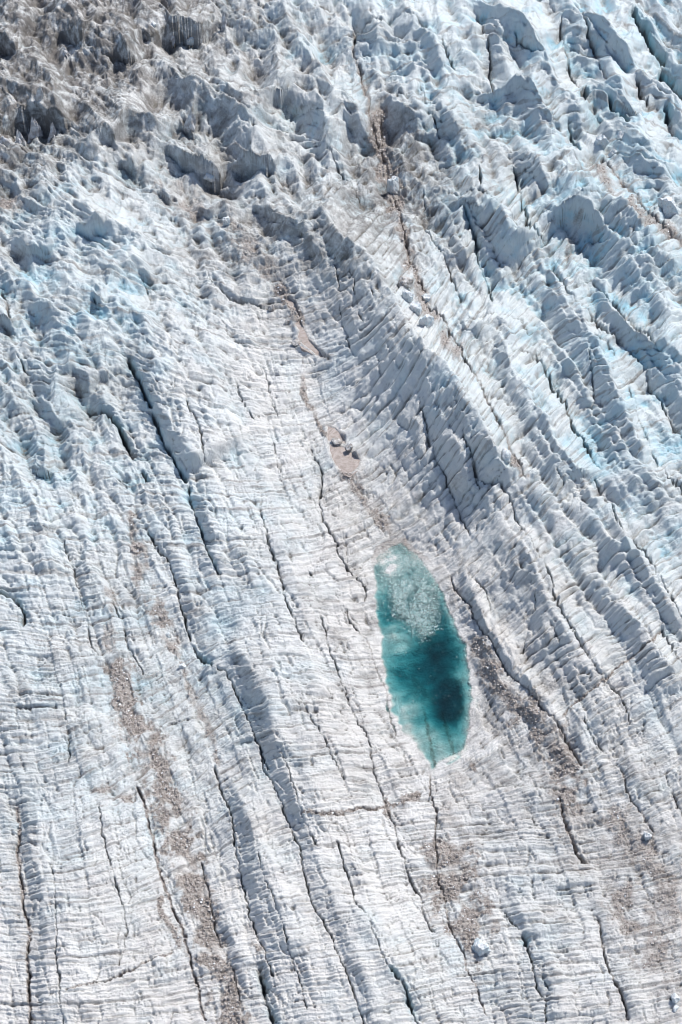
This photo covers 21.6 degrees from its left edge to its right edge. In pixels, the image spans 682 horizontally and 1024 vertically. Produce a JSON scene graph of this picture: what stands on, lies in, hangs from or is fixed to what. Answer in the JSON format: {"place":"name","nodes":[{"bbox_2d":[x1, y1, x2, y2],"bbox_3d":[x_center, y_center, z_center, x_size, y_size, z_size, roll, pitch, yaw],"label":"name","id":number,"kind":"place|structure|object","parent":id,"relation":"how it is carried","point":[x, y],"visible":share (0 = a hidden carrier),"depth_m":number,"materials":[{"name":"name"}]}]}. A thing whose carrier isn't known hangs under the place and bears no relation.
{"place":"outdoors","nodes":[
{"label":"outdoors","id":0,"kind":"place"},
{"bbox_2d":[0,0,681,1023],"bbox_3d":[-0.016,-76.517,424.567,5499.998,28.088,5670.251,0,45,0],"label":"glacier","id":1,"kind":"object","parent":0,"point":[156,366],"visible":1,"depth_m":348.39,"materials":[{"name":"white ice"}]},
{"bbox_2d":[0,136,10,146],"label":"boulder","id":2,"kind":"object","parent":1,"relation":"on","point":[6,142],"visible":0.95,"depth_m":446.62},
{"bbox_2d":[16,130,25,145],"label":"ice pinnacle","id":3,"kind":"object","parent":1,"relation":"on","point":[20,139],"visible":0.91,"depth_m":448.35,"materials":[{"name":"grey ice"}]},
{"bbox_2d":[27,117,42,142],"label":"ice pinnacle","id":4,"kind":"object","parent":1,"relation":"on","point":[35,129],"visible":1,"depth_m":452.58,"materials":[{"name":"grey ice"}]},
{"bbox_2d":[35,86,43,100],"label":"ice pinnacle","id":5,"kind":"object","parent":1,"relation":"on","point":[39,95],"visible":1,"depth_m":450.81,"materials":[{"name":"grey ice"}]},
{"bbox_2d":[47,122,56,139],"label":"ice pinnacle","id":6,"kind":"object","parent":1,"relation":"on","point":[52,133],"visible":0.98,"depth_m":451.65,"materials":[{"name":"grey ice"}]},
{"bbox_2d":[62,48,69,57],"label":"ice pinnacle","id":7,"kind":"object","parent":1,"relation":"on","point":[65,53],"visible":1,"depth_m":477.81,"materials":[{"name":"white ice"}]},
{"bbox_2d":[170,35,174,45],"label":"ice pinnacle","id":8,"kind":"object","parent":1,"relation":"on","point":[172,39],"visible":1,"depth_m":487.58,"materials":[{"name":"grey ice"}]},
{"bbox_2d":[178,663,186,668],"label":"ice boulder","id":9,"kind":"object","parent":1,"relation":"on","point":[182,666],"visible":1,"depth_m":326.69,"materials":[{"name":"white ice"}]},
{"bbox_2d":[183,109,196,133],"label":"ice pinnacle","id":10,"kind":"object","parent":1,"relation":"on","point":[190,123],"visible":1,"depth_m":449.41,"materials":[{"name":"grey ice"}]},
{"bbox_2d":[186,37,193,45],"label":"ice boulder","id":11,"kind":"object","parent":1,"relation":"on","point":[190,41],"visible":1,"depth_m":487.48,"materials":[{"name":"grey ice"}]},
{"bbox_2d":[203,173,214,181],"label":"ice boulder","id":12,"kind":"object","parent":1,"relation":"on","point":[209,177],"visible":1,"depth_m":440.59,"materials":[{"name":"white ice"}]},
{"bbox_2d":[221,12,226,31],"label":"ice pinnacle","id":13,"kind":"object","parent":1,"relation":"on","point":[223,22],"visible":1,"depth_m":488.47,"materials":[{"name":"grey ice"}]},
{"bbox_2d":[222,216,229,225],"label":"ice boulder","id":14,"kind":"object","parent":1,"relation":"on","point":[226,221],"visible":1,"depth_m":418.31,"materials":[{"name":"white ice"}]},
{"bbox_2d":[268,304,274,311],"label":"ice boulder","id":15,"kind":"object","parent":1,"relation":"on","point":[271,308],"visible":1,"depth_m":396.79,"materials":[{"name":"white ice"}]},
{"bbox_2d":[281,299,322,356],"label":"silt flat","id":16,"kind":"structure","parent":1,"relation":"on","point":[302,336],"depth_m":389.95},
{"bbox_2d":[291,339,301,346],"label":"ice boulder","id":17,"kind":"object","parent":16,"relation":"on","point":[295,343],"visible":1,"depth_m":388.88,"materials":[{"name":"white ice"}]},
{"bbox_2d":[327,427,344,442],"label":"silt flat","id":18,"kind":"structure","parent":1,"relation":"on","point":[332,432],"depth_m":370.41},
{"bbox_2d":[331,437,342,444],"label":"ice boulder","id":19,"kind":"object","parent":1,"relation":"on","point":[336,441],"visible":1,"depth_m":367.63,"materials":[{"name":"white ice"}]},
{"bbox_2d":[0,66,680,1023],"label":"rubble","id":20,"kind":"object","parent":1,"relation":"on","point":[140,726],"visible":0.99,"depth_m":305.71,"materials":[{"name":"rock"},{"name":"gravel"}]},
{"bbox_2d":[387,176,398,193],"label":"ice boulder","id":21,"kind":"object","parent":20,"relation":"on","point":[393,185],"visible":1,"depth_m":433.71,"materials":[{"name":"white ice"}]},
{"bbox_2d":[421,294,430,302],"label":"ice boulder","id":22,"kind":"object","parent":20,"relation":"on","point":[426,298],"visible":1,"depth_m":387.14,"materials":[{"name":"white ice"}]},
{"bbox_2d":[471,938,490,956],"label":"ice boulder","id":23,"kind":"object","parent":20,"relation":"on","point":[479,947],"visible":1,"depth_m":285.65,"materials":[{"name":"white ice"}]},
{"bbox_2d":[643,831,651,840],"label":"ice boulder","id":24,"kind":"object","parent":20,"relation":"on","point":[647,836],"visible":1,"depth_m":299.01,"materials":[{"name":"white ice"}]},
{"bbox_2d":[330,445,359,477],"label":"silt flat","id":25,"kind":"structure","parent":1,"relation":"on","point":[345,460],"depth_m":364.81,"materials":[{"name":"beige soil"}]},
{"bbox_2d":[345,443,352,451],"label":"ice boulder","id":26,"kind":"object","parent":25,"relation":"on","point":[349,447],"visible":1,"depth_m":365.54,"materials":[{"name":"white ice"}]},
{"bbox_2d":[398,276,412,288],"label":"ice boulder","id":27,"kind":"object","parent":1,"relation":"on","point":[406,282],"visible":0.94,"depth_m":385.97,"materials":[{"name":"white ice"}]},
{"bbox_2d":[402,289,413,302],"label":"ice boulder","id":28,"kind":"object","parent":1,"relation":"on","point":[407,296],"visible":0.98,"depth_m":381.76,"materials":[{"name":"white ice"}]},
{"bbox_2d":[410,301,421,315],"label":"ice boulder","id":29,"kind":"object","parent":1,"relation":"on","point":[416,307],"visible":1,"depth_m":378.93,"materials":[{"name":"white ice"}]},
{"bbox_2d":[418,314,433,328],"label":"ice boulder","id":30,"kind":"object","parent":1,"relation":"on","point":[427,320],"visible":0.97,"depth_m":374.50,"materials":[{"name":"white ice"}]},
{"bbox_2d":[501,448,510,462],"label":"ice boulder","id":31,"kind":"object","parent":1,"relation":"on","point":[506,455],"visible":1,"depth_m":346.19,"materials":[{"name":"white ice"}]},
{"bbox_2d":[594,134,608,148],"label":"ice boulder","id":32,"kind":"object","parent":1,"relation":"on","point":[602,140],"visible":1,"depth_m":431.86,"materials":[{"name":"white ice"}]},
{"bbox_2d":[608,149,616,156],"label":"ice boulder","id":33,"kind":"object","parent":1,"relation":"on","point":[612,153],"visible":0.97,"depth_m":429.28,"materials":[{"name":"white ice"}]},
{"bbox_2d":[616,130,624,139],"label":"ice boulder","id":34,"kind":"object","parent":1,"relation":"on","point":[620,135],"visible":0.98,"depth_m":432.58,"materials":[{"name":"white ice"}]},
{"bbox_2d":[657,196,678,217],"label":"ice boulder","id":35,"kind":"object","parent":1,"relation":"on","point":[667,205],"visible":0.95,"depth_m":405.01,"materials":[{"name":"white ice"}]},
{"bbox_2d":[671,992,679,1002],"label":"ice boulder","id":36,"kind":"object","parent":1,"relation":"on","point":[675,997],"visible":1,"depth_m":278.37,"materials":[{"name":"white ice"}]},
{"bbox_2d":[673,1004,678,1011],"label":"ice boulder","id":37,"kind":"object","parent":1,"relation":"on","point":[675,1008],"visible":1,"depth_m":277.89,"materials":[{"name":"white ice"}]},
{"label":"meltwater pond","id":38,"kind":"structure","parent":0,"visible":0},
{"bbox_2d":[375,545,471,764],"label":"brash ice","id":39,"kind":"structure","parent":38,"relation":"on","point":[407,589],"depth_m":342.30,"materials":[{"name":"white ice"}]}
]}

